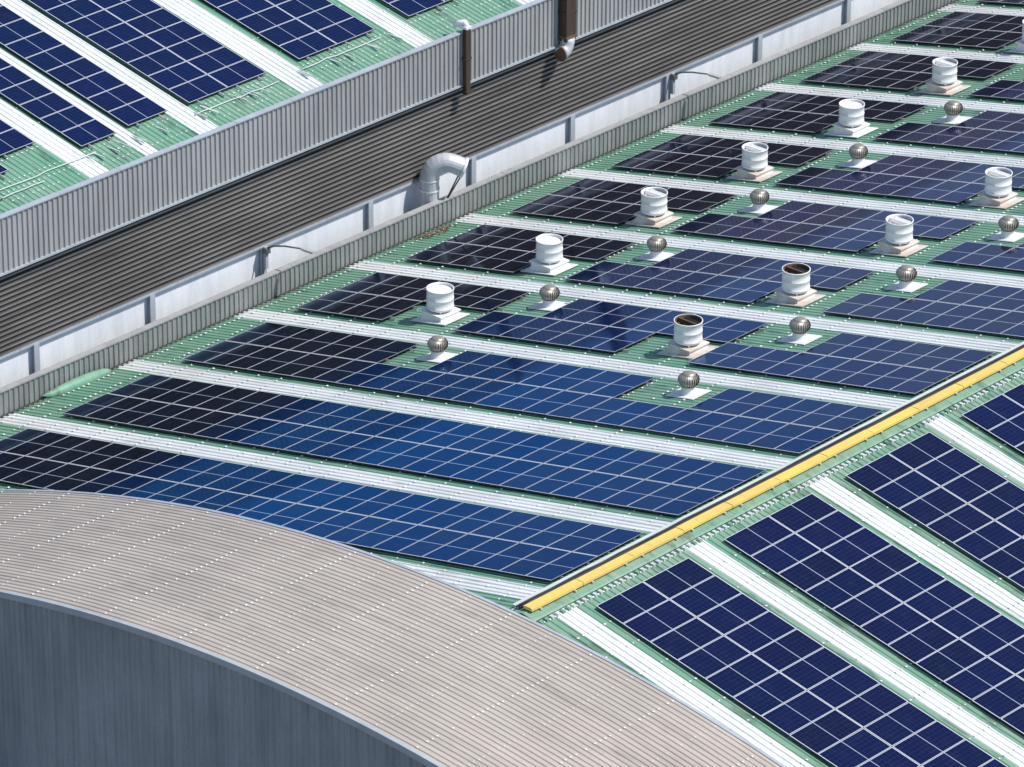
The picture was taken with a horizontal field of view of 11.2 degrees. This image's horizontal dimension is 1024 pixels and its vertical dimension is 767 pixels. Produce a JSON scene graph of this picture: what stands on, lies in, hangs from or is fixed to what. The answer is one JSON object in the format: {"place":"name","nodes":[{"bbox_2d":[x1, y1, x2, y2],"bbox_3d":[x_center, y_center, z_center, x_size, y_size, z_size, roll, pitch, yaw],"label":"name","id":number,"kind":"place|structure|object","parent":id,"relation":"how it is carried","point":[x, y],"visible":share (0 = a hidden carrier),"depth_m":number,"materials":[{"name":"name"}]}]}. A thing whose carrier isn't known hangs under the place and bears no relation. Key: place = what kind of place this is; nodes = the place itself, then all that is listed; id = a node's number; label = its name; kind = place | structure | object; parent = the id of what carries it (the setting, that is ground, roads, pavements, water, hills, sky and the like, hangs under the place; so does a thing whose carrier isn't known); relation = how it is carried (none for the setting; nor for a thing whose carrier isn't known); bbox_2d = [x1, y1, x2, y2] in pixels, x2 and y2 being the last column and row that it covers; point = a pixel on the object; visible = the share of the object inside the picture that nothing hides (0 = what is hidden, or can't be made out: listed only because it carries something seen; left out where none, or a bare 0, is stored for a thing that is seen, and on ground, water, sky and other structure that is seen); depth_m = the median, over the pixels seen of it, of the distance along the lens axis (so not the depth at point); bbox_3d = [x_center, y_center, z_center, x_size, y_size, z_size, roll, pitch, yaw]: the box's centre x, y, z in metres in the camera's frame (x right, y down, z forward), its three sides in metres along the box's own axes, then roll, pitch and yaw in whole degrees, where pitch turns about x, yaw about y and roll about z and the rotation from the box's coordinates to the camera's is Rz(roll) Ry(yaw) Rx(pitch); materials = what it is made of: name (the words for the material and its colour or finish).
{"place":"outdoors","nodes":[
{"label":"outdoors","id":0,"kind":"place"},
{"bbox_2d":[0,0,1023,614],"bbox_3d":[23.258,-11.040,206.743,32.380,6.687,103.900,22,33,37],"label":"roof slope","id":1,"kind":"structure","parent":0,"point":[642,356],"depth_m":189.78,"materials":[{"name":"white metal"}]},
{"bbox_2d":[42,368,110,397],"bbox_3d":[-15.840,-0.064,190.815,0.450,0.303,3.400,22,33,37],"label":"bent flashing sheet","id":2,"kind":"object","parent":1,"relation":"on","point":[77,382],"visible":1,"depth_m":190.65,"materials":[{"name":"green metal"}]},
{"bbox_2d":[0,428,643,580],"bbox_3d":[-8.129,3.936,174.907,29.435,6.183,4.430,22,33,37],"label":"solar panel array","id":3,"kind":"object","parent":1,"relation":"on","point":[529,545],"visible":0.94,"depth_m":173.24,"materials":[{"name":"glass"}]},
{"bbox_2d":[225,322,418,362],"bbox_3d":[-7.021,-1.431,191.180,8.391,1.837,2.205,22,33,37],"label":"solar panel array","id":4,"kind":"object","parent":1,"relation":"on","point":[328,343],"visible":1,"depth_m":191.00,"materials":[{"name":"glass"}]},
{"bbox_2d":[296,290,422,320],"bbox_3d":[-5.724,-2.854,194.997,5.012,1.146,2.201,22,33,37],"label":"solar panel array","id":5,"kind":"object","parent":1,"relation":"on","point":[362,305],"visible":1,"depth_m":194.85,"materials":[{"name":"glass"}]},
{"bbox_2d":[63,374,766,515],"bbox_3d":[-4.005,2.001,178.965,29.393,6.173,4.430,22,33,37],"label":"solar panel array","id":6,"kind":"object","parent":1,"relation":"on","point":[668,484],"visible":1,"depth_m":177.93,"materials":[{"name":"glass"}]},
{"bbox_2d":[338,272,529,310],"bbox_3d":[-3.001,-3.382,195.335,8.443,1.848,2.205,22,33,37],"label":"solar panel array","id":7,"kind":"object","parent":1,"relation":"on","point":[480,297],"visible":0.91,"depth_m":195.32,"materials":[{"name":"glass"}]},
{"bbox_2d":[412,223,456,241],"bbox_3d":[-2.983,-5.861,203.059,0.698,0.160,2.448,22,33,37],"label":"rust debris","id":8,"kind":"object","parent":1,"relation":"on","point":[435,231],"visible":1,"depth_m":203.06,"materials":[{"name":"metal"}]},
{"bbox_2d":[416,335,457,362],"bbox_3d":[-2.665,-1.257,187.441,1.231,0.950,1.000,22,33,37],"label":"turbine roof vent","id":9,"kind":"object","parent":1,"relation":"on","point":[437,345],"visible":1,"depth_m":187.25,"materials":[{"name":"metal"}]},
{"bbox_2d":[411,282,469,325],"bbox_3d":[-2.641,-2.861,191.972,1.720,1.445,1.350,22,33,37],"label":"roof exhaust ventilator","id":10,"kind":"object","parent":1,"relation":"on","point":[439,309],"visible":1,"depth_m":191.63,"materials":[{"name":"white paint"}]},
{"bbox_2d":[405,241,535,272],"bbox_3d":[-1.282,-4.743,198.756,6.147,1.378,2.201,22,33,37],"label":"solar panel array","id":11,"kind":"object","parent":1,"relation":"on","point":[480,257],"visible":0.98,"depth_m":198.71,"materials":[{"name":"glass"}]},
{"bbox_2d":[0,0,955,416],"bbox_3d":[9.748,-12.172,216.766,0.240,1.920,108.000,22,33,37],"label":"ribbed cladding","id":12,"kind":"structure","parent":1,"relation":"attached to","point":[292,278],"depth_m":204.55,"materials":[{"name":"grey metal"}]},
{"bbox_2d":[0,0,909,392],"bbox_3d":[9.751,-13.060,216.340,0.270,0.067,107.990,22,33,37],"label":"coping","id":13,"kind":"object","parent":12,"relation":"on","point":[404,216],"visible":1,"depth_m":203.56,"materials":[{"name":"grey metal"}]},
{"bbox_2d":[0,0,957,418],"bbox_3d":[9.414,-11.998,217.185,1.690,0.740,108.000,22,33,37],"label":"valley gutter","id":14,"kind":"object","parent":1,"relation":"attached to","point":[488,204],"visible":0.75,"depth_m":205.79,"materials":[{"name":"metal"}]},
{"bbox_2d":[182,341,841,453],"bbox_3d":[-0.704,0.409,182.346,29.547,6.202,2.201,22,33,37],"label":"solar panel array","id":15,"kind":"object","parent":1,"relation":"on","point":[730,429],"visible":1,"depth_m":181.29,"materials":[{"name":"glass"}]},
{"bbox_2d":[1,1,1023,762],"bbox_3d":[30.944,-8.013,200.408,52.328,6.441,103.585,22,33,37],"label":"roof screws","id":16,"kind":"object","parent":1,"relation":"attached to","point":[657,349],"visible":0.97,"depth_m":188.25,"materials":[{"name":"silver metal"}]},
{"bbox_2d":[446,224,634,260],"bbox_3d":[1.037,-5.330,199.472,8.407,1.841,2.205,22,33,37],"label":"solar panel array","id":17,"kind":"object","parent":1,"relation":"on","point":[583,247],"visible":0.84,"depth_m":199.51,"materials":[{"name":"glass"}]},
{"bbox_2d":[426,350,655,397],"bbox_3d":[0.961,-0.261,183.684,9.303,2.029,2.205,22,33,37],"label":"solar panel array","id":18,"kind":"object","parent":1,"relation":"on","point":[571,378],"visible":1,"depth_m":183.53,"materials":[{"name":"glass"}]},
{"bbox_2d":[520,233,577,275],"bbox_3d":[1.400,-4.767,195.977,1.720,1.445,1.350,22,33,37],"label":"roof exhaust ventilator","id":19,"kind":"object","parent":1,"relation":"on","point":[549,259],"visible":1,"depth_m":195.64,"materials":[{"name":"white paint"}]},
{"bbox_2d":[528,284,569,310],"bbox_3d":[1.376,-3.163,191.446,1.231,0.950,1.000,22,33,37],"label":"turbine roof vent","id":20,"kind":"object","parent":1,"relation":"on","point":[549,294],"visible":1,"depth_m":191.25,"materials":[{"name":"metal"}]},
{"bbox_2d":[453,311,654,352],"bbox_3d":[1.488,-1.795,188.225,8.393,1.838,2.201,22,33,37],"label":"solar panel array","id":21,"kind":"object","parent":1,"relation":"on","point":[557,332],"visible":1,"depth_m":188.06,"materials":[{"name":"glass"}]},
{"bbox_2d":[510,195,640,224],"bbox_3d":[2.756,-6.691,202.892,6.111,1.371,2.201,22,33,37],"label":"solar panel array","id":22,"kind":"object","parent":1,"relation":"on","point":[600,211],"visible":0.98,"depth_m":202.84,"materials":[{"name":"glass"}]},
{"bbox_2d":[548,178,736,211],"bbox_3d":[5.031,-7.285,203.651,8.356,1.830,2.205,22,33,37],"label":"solar panel array","id":23,"kind":"object","parent":1,"relation":"on","point":[677,198],"visible":0.86,"depth_m":203.68,"materials":[{"name":"glass"}]},
{"bbox_2d":[625,187,681,227],"bbox_3d":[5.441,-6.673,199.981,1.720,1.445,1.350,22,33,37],"label":"roof exhaust ventilator","id":24,"kind":"object","parent":1,"relation":"on","point":[654,212],"visible":1,"depth_m":199.66,"materials":[{"name":"white paint"}]},
{"bbox_2d":[541,298,767,342],"bbox_3d":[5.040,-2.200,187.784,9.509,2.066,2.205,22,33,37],"label":"solar panel array","id":25,"kind":"object","parent":1,"relation":"on","point":[661,321],"visible":0.9,"depth_m":187.99,"materials":[{"name":"glass"}]},
{"bbox_2d":[635,235,674,261],"bbox_3d":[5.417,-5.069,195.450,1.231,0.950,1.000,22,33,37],"label":"turbine roof vent","id":26,"kind":"object","parent":1,"relation":"on","point":[656,245],"visible":1,"depth_m":195.25,"materials":[{"name":"metal"}]},
{"bbox_2d":[565,261,781,302],"bbox_3d":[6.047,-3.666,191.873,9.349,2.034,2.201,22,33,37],"label":"solar panel array","id":27,"kind":"object","parent":1,"relation":"on","point":[721,287],"visible":0.99,"depth_m":191.74,"materials":[{"name":"glass"}]},
{"bbox_2d":[611,150,741,177],"bbox_3d":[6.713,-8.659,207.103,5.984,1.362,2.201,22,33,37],"label":"solar panel array","id":28,"kind":"object","parent":1,"relation":"on","point":[684,163],"visible":0.99,"depth_m":206.99,"materials":[{"name":"glass"}]},
{"bbox_2d":[657,314,717,358],"bbox_3d":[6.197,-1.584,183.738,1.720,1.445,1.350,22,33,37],"label":"roof exhaust ventilator","id":29,"kind":"object","parent":1,"relation":"on","point":[687,341],"visible":1,"depth_m":183.43,"materials":[{"name":"white paint"}]},
{"bbox_2d":[665,370,711,399],"bbox_3d":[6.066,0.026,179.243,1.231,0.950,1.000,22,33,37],"label":"turbine roof vent","id":30,"kind":"object","parent":1,"relation":"on","point":[688,380],"visible":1,"depth_m":179.05,"materials":[{"name":"metal"}]},
{"bbox_2d":[648,134,833,165],"bbox_3d":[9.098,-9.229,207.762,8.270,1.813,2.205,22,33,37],"label":"solar panel array","id":31,"kind":"object","parent":1,"relation":"on","point":[789,154],"visible":0.85,"depth_m":207.86,"materials":[{"name":"glass"}]},
{"bbox_2d":[726,142,781,181],"bbox_3d":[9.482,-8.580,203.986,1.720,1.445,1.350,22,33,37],"label":"roof exhaust ventilator","id":32,"kind":"object","parent":1,"relation":"on","point":[755,167],"visible":1,"depth_m":203.67,"materials":[{"name":"white paint"}]},
{"bbox_2d":[739,188,778,213],"bbox_3d":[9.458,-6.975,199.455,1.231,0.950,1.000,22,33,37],"label":"turbine roof vent","id":33,"kind":"object","parent":1,"relation":"on","point":[759,197],"visible":1,"depth_m":199.25,"materials":[{"name":"metal"}]},
{"bbox_2d":[650,248,875,289],"bbox_3d":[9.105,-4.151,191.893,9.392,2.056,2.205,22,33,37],"label":"solar panel array","id":34,"kind":"object","parent":1,"relation":"on","point":[825,276],"visible":0.88,"depth_m":192.07,"materials":[{"name":"glass"}]},
{"bbox_2d":[511,369,1023,624],"bbox_3d":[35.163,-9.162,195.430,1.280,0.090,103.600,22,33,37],"label":"ridge closures","id":35,"kind":"object","parent":1,"relation":"on","point":[679,551],"visible":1,"depth_m":168.35,"materials":[{"name":"metal"}]},
{"bbox_2d":[515,358,1023,620],"bbox_3d":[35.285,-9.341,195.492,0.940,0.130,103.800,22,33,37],"label":"ridge cap","id":36,"kind":"object","parent":35,"relation":"on","point":[688,536],"visible":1,"depth_m":168.24,"materials":[{"name":"yellow metal"}]},
{"bbox_2d":[512,342,1023,611],"bbox_3d":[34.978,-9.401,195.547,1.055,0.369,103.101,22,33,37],"label":"ridge cable cover","id":37,"kind":"object","parent":36,"relation":"on","point":[624,556],"visible":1,"depth_m":168.86,"materials":[{"name":"metal"}]},
{"bbox_2d":[708,107,838,132],"bbox_3d":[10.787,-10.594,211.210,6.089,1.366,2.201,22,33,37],"label":"solar panel array","id":38,"kind":"object","parent":1,"relation":"on","point":[780,119],"visible":0.99,"depth_m":211.12,"materials":[{"name":"glass"}]},
{"bbox_2d":[672,213,884,251],"bbox_3d":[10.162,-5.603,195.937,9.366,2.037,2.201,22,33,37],"label":"solar panel array","id":39,"kind":"object","parent":1,"relation":"on","point":[792,233],"visible":0.99,"depth_m":195.81,"materials":[{"name":"glass"}]},
{"bbox_2d":[688,388,883,431],"bbox_3d":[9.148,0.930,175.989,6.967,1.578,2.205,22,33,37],"label":"solar panel array","id":40,"kind":"object","parent":1,"relation":"on","point":[791,410],"visible":1,"depth_m":175.81,"materials":[{"name":"glass"}]},
{"bbox_2d":[765,263,825,306],"bbox_3d":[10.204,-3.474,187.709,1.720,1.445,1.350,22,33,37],"label":"roof exhaust ventilator","id":41,"kind":"object","parent":1,"relation":"on","point":[796,290],"visible":1,"depth_m":187.40,"materials":[{"name":"white paint"}]},
{"bbox_2d":[777,316,821,344],"bbox_3d":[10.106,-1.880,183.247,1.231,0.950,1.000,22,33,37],"label":"turbine roof vent","id":42,"kind":"object","parent":1,"relation":"on","point":[799,326],"visible":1,"depth_m":183.05,"materials":[{"name":"metal"}]},
{"bbox_2d":[687,342,954,394],"bbox_3d":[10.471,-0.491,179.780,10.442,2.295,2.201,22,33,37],"label":"solar panel array","id":43,"kind":"object","parent":1,"relation":"on","point":[837,370],"visible":1,"depth_m":179.49,"materials":[{"name":"glass"}]},
{"bbox_2d":[743,92,927,120],"bbox_3d":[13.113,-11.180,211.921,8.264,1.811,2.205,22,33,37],"label":"solar panel array","id":44,"kind":"object","parent":1,"relation":"on","point":[829,105],"visible":0.92,"depth_m":212.05,"materials":[{"name":"glass"}]},
{"bbox_2d":[823,99,877,137],"bbox_3d":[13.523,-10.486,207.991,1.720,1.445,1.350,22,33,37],"label":"roof exhaust ventilator","id":45,"kind":"object","parent":1,"relation":"on","point":[851,123],"visible":1,"depth_m":207.64,"materials":[{"name":"white paint"}]},
{"bbox_2d":[838,143,875,167],"bbox_3d":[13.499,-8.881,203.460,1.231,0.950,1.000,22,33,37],"label":"turbine roof vent","id":46,"kind":"object","parent":1,"relation":"on","point":[858,152],"visible":1,"depth_m":203.27,"materials":[{"name":"metal"}]},
{"bbox_2d":[801,65,931,89],"bbox_3d":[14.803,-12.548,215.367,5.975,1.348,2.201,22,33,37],"label":"solar panel array","id":47,"kind":"object","parent":1,"relation":"on","point":[872,77],"visible":0.98,"depth_m":215.26,"materials":[{"name":"glass"}]},
{"bbox_2d":[755,200,978,238],"bbox_3d":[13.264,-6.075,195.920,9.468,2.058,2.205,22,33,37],"label":"solar panel array","id":48,"kind":"object","parent":1,"relation":"on","point":[932,227],"visible":0.88,"depth_m":196.12,"materials":[{"name":"glass"}]},
{"bbox_2d":[775,167,984,202],"bbox_3d":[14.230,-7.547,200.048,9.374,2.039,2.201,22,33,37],"label":"solar panel array","id":49,"kind":"object","parent":1,"relation":"on","point":[889,185],"visible":0.98,"depth_m":199.90,"materials":[{"name":"glass"}]},
{"bbox_2d":[869,214,927,256],"bbox_3d":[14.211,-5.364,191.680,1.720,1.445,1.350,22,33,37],"label":"roof exhaust ventilator","id":50,"kind":"object","parent":1,"relation":"on","point":[899,240],"visible":1,"depth_m":191.36,"materials":[{"name":"white paint"}]},
{"bbox_2d":[804,332,995,373],"bbox_3d":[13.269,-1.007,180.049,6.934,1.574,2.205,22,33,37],"label":"solar panel array","id":51,"kind":"object","parent":1,"relation":"on","point":[955,360],"visible":1,"depth_m":179.89,"materials":[{"name":"glass"}]},
{"bbox_2d":[884,265,927,292],"bbox_3d":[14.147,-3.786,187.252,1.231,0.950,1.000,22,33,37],"label":"turbine roof vent","id":52,"kind":"object","parent":1,"relation":"on","point":[906,275],"visible":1,"depth_m":187.06,"materials":[{"name":"metal"}]},
{"bbox_2d":[823,293,1023,337],"bbox_3d":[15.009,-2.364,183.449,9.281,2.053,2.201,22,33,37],"label":"solar panel array","id":53,"kind":"object","parent":1,"relation":"on","point":[942,315],"visible":1,"depth_m":183.53,"materials":[{"name":"glass"}]},
{"bbox_2d":[836,51,1017,78],"bbox_3d":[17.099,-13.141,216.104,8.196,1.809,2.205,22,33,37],"label":"solar panel array","id":54,"kind":"object","parent":1,"relation":"on","point":[976,68],"visible":0.86,"depth_m":216.23,"materials":[{"name":"glass"}]},
{"bbox_2d":[857,155,1023,188],"bbox_3d":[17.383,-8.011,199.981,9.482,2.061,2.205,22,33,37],"label":"solar panel array","id":55,"kind":"object","parent":1,"relation":"on","point":[938,169],"visible":0.88,"depth_m":200.86,"materials":[{"name":"glass"}]},
{"bbox_2d":[917,57,970,95],"bbox_3d":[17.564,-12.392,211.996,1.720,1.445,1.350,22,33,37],"label":"roof exhaust ventilator","id":56,"kind":"object","parent":1,"relation":"on","point":[944,81],"visible":1,"depth_m":211.68,"materials":[{"name":"white paint"}]},
{"bbox_2d":[873,122,1023,152],"bbox_3d":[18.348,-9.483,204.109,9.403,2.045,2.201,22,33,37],"label":"solar panel array","id":57,"kind":"object","parent":1,"relation":"on","point":[973,138],"visible":1,"depth_m":204.82,"materials":[{"name":"glass"}]},
{"bbox_2d":[933,100,971,124],"bbox_3d":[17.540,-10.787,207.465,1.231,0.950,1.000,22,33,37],"label":"turbine roof vent","id":58,"kind":"object","parent":1,"relation":"on","point":[953,109],"visible":1,"depth_m":207.27,"materials":[{"name":"metal"}]},
{"bbox_2d":[891,25,1021,48],"bbox_3d":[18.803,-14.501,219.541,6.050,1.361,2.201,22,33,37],"label":"solar panel array","id":59,"kind":"object","parent":1,"relation":"on","point":[961,37],"visible":1,"depth_m":219.40,"materials":[{"name":"glass"}]},
{"bbox_2d":[912,280,1023,311],"bbox_3d":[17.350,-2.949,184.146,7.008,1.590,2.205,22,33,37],"label":"solar panel array","id":60,"kind":"object","parent":1,"relation":"on","point":[981,295],"visible":1,"depth_m":184.90,"materials":[{"name":"glass"}]},
{"bbox_2d":[925,11,1023,32],"bbox_3d":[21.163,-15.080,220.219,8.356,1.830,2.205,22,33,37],"label":"solar panel array","id":61,"kind":"object","parent":1,"relation":"on","point":[985,21],"visible":0.98,"depth_m":221.35,"materials":[{"name":"glass"}]},
{"bbox_2d":[929,241,1023,271],"bbox_3d":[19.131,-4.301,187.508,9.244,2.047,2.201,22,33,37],"label":"solar panel array","id":62,"kind":"object","parent":1,"relation":"on","point":[989,255],"visible":1,"depth_m":189.25,"materials":[{"name":"glass"}]},
{"bbox_2d":[955,110,1023,132],"bbox_3d":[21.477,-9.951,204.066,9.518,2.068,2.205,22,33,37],"label":"solar panel array","id":63,"kind":"object","parent":1,"relation":"on","point":[999,121],"visible":1,"depth_m":206.15,"materials":[{"name":"glass"}]},
{"bbox_2d":[968,167,1023,208],"bbox_3d":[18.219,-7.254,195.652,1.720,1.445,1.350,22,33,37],"label":"roof exhaust ventilator","id":64,"kind":"object","parent":1,"relation":"on","point":[997,192],"visible":1,"depth_m":195.32,"materials":[{"name":"white paint"}]},
{"bbox_2d":[968,80,1023,99],"bbox_3d":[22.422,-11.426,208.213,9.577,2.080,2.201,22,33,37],"label":"solar panel array","id":65,"kind":"object","parent":1,"relation":"on","point":[1009,89],"visible":1,"depth_m":210.41,"materials":[{"name":"glass"}]},
{"bbox_2d":[977,0,1023,4],"bbox_3d":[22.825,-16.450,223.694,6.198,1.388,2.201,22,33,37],"label":"solar panel array","id":66,"kind":"object","parent":1,"relation":"on","point":[1021,2],"visible":1,"depth_m":223.96,"materials":[{"name":"glass"}]},
{"bbox_2d":[986,215,1023,241],"bbox_3d":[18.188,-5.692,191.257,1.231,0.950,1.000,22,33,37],"label":"turbine roof vent","id":67,"kind":"object","parent":1,"relation":"on","point":[1008,225],"visible":1,"depth_m":191.06,"materials":[{"name":"metal"}]},
{"bbox_2d":[1007,19,1023,52],"bbox_3d":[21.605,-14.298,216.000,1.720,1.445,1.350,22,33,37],"label":"roof exhaust ventilator","id":68,"kind":"object","parent":1,"relation":"on","point":[1019,48],"visible":1,"depth_m":215.99,"materials":[{"name":"white paint"}]},
{"bbox_3d":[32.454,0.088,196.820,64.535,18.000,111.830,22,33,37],"label":"side wall","id":69,"kind":"object","parent":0,"visible":0},
{"bbox_2d":[0,491,779,766],"bbox_3d":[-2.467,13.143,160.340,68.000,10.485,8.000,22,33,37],"label":"curved roof","id":70,"kind":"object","parent":69,"relation":"attached to","point":[645,741],"visible":1,"depth_m":159.86,"materials":[{"name":"beige metal"}]},
{"bbox_2d":[0,491,752,766],"bbox_3d":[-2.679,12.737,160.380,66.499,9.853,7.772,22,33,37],"label":"canopy screws","id":71,"kind":"object","parent":70,"relation":"attached to","point":[332,629],"visible":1,"depth_m":161.02,"materials":[{"name":"grey metal"}]},
{"bbox_2d":[0,489,786,766],"bbox_3d":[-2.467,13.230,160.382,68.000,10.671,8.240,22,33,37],"label":"edge trim","id":72,"kind":"structure","parent":70,"relation":"attached to","point":[288,690],"depth_m":159.44,"materials":[{"name":"metal"}]},
{"bbox_2d":[525,368,1023,766],"bbox_3d":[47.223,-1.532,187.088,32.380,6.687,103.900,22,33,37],"label":"roof slope","id":73,"kind":"structure","parent":69,"relation":"on","point":[939,702],"depth_m":163.31,"materials":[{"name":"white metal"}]},
{"bbox_2d":[596,558,1007,766],"bbox_3d":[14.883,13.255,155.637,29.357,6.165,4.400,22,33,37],"label":"solar panel array","id":74,"kind":"object","parent":73,"relation":"on","point":[806,691],"visible":1,"depth_m":160.16,"materials":[{"name":"glass"}]},
{"bbox_2d":[724,493,1023,734],"bbox_3d":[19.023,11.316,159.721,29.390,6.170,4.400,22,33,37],"label":"solar panel array","id":75,"kind":"object","parent":73,"relation":"on","point":[958,639],"visible":1,"depth_m":164.47,"materials":[{"name":"glass"}]},
{"bbox_2d":[846,432,1023,588],"bbox_3d":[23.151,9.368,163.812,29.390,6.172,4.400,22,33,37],"label":"solar panel array","id":76,"kind":"object","parent":73,"relation":"on","point":[964,502],"visible":1,"depth_m":169.72,"materials":[{"name":"glass"}]},
{"bbox_2d":[962,383,1023,453],"bbox_3d":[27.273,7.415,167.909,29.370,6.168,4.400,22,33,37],"label":"solar panel array","id":77,"kind":"object","parent":73,"relation":"on","point":[1001,417],"visible":1,"depth_m":174.17,"materials":[{"name":"glass"}]},
{"label":"ground","id":78,"kind":"structure","parent":0,"visible":0},
{"bbox_2d":[0,598,426,766],"bbox_3d":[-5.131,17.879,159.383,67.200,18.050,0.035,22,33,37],"label":"gable wall","id":79,"kind":"structure","parent":78,"relation":"on","point":[76,691],"depth_m":162.09,"materials":[{"name":"grey metal"}]},
{"bbox_2d":[0,0,898,386],"bbox_3d":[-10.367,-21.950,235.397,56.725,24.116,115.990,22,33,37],"label":"neighbouring factory","id":80,"kind":"structure","parent":78,"relation":"on","point":[146,222],"depth_m":199.34,"materials":[{"name":"metal"}]},
{"bbox_2d":[0,164,8,180],"bbox_3d":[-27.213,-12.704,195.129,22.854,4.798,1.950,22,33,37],"label":"solar panel array","id":81,"kind":"object","parent":80,"relation":"on","point":[3,169],"visible":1,"depth_m":189.87,"materials":[{"name":"glass"}]},
{"bbox_2d":[0,119,34,158],"bbox_3d":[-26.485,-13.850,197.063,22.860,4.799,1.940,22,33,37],"label":"solar panel array","id":82,"kind":"object","parent":80,"relation":"on","point":[12,139],"visible":1,"depth_m":191.75,"materials":[{"name":"glass"}]},
{"bbox_2d":[0,58,115,149],"bbox_3d":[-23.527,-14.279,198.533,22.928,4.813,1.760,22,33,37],"label":"solar panel array","id":83,"kind":"object","parent":80,"relation":"on","point":[52,109],"visible":1,"depth_m":194.00,"materials":[{"name":"glass"}]},
{"bbox_2d":[0,3,166,127],"bbox_3d":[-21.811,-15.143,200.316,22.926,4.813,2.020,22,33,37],"label":"solar panel array","id":84,"kind":"object","parent":80,"relation":"on","point":[79,74],"visible":1,"depth_m":196.49,"materials":[{"name":"glass"}]},
{"bbox_2d":[27,0,265,105],"bbox_3d":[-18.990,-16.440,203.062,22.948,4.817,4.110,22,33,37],"label":"solar panel array","id":85,"kind":"object","parent":80,"relation":"on","point":[170,52],"visible":1,"depth_m":199.10,"materials":[{"name":"glass"}]},
{"bbox_2d":[262,245,314,268],"bbox_3d":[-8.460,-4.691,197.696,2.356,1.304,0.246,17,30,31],"label":"wall lamp","id":86,"kind":"object","parent":80,"relation":"attached to","point":[266,250],"visible":1,"depth_m":198.08,"materials":[{"name":"metal"}]},
{"bbox_2d":[204,0,374,60],"bbox_3d":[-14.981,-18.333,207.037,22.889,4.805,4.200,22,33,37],"label":"solar panel array","id":87,"kind":"object","parent":80,"relation":"on","point":[299,29],"visible":1,"depth_m":202.13,"materials":[{"name":"glass"}]},
{"bbox_2d":[382,0,458,17],"bbox_3d":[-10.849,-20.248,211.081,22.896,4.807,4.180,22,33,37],"label":"solar panel array","id":88,"kind":"object","parent":80,"relation":"on","point":[408,8],"visible":1,"depth_m":204.63,"materials":[{"name":"glass"}]},
{"bbox_2d":[419,153,468,206],"bbox_3d":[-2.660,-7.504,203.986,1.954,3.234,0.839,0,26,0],"label":"gooseneck duct","id":89,"kind":"object","parent":80,"relation":"attached to","point":[434,167],"visible":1,"depth_m":203.31,"materials":[{"name":"silver metal"}]},
{"bbox_2d":[452,20,472,94],"bbox_3d":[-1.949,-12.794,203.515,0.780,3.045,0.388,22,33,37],"label":"rainwater downpipe","id":90,"kind":"object","parent":80,"relation":"attached to","point":[466,27],"visible":1,"depth_m":203.28,"materials":[{"name":"brown metal"}]},
{"bbox_2d":[554,0,576,61],"bbox_3d":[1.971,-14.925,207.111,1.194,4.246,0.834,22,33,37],"label":"exhaust downpipe","id":91,"kind":"object","parent":80,"relation":"attached to","point":[567,11],"visible":1,"depth_m":207.24,"materials":[{"name":"metal"}]},
{"bbox_2d":[670,71,720,93],"bbox_3d":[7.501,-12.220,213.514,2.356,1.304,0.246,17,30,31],"label":"wall lamp","id":92,"kind":"object","parent":80,"relation":"attached to","point":[673,76],"visible":1,"depth_m":213.89,"materials":[{"name":"metal"}]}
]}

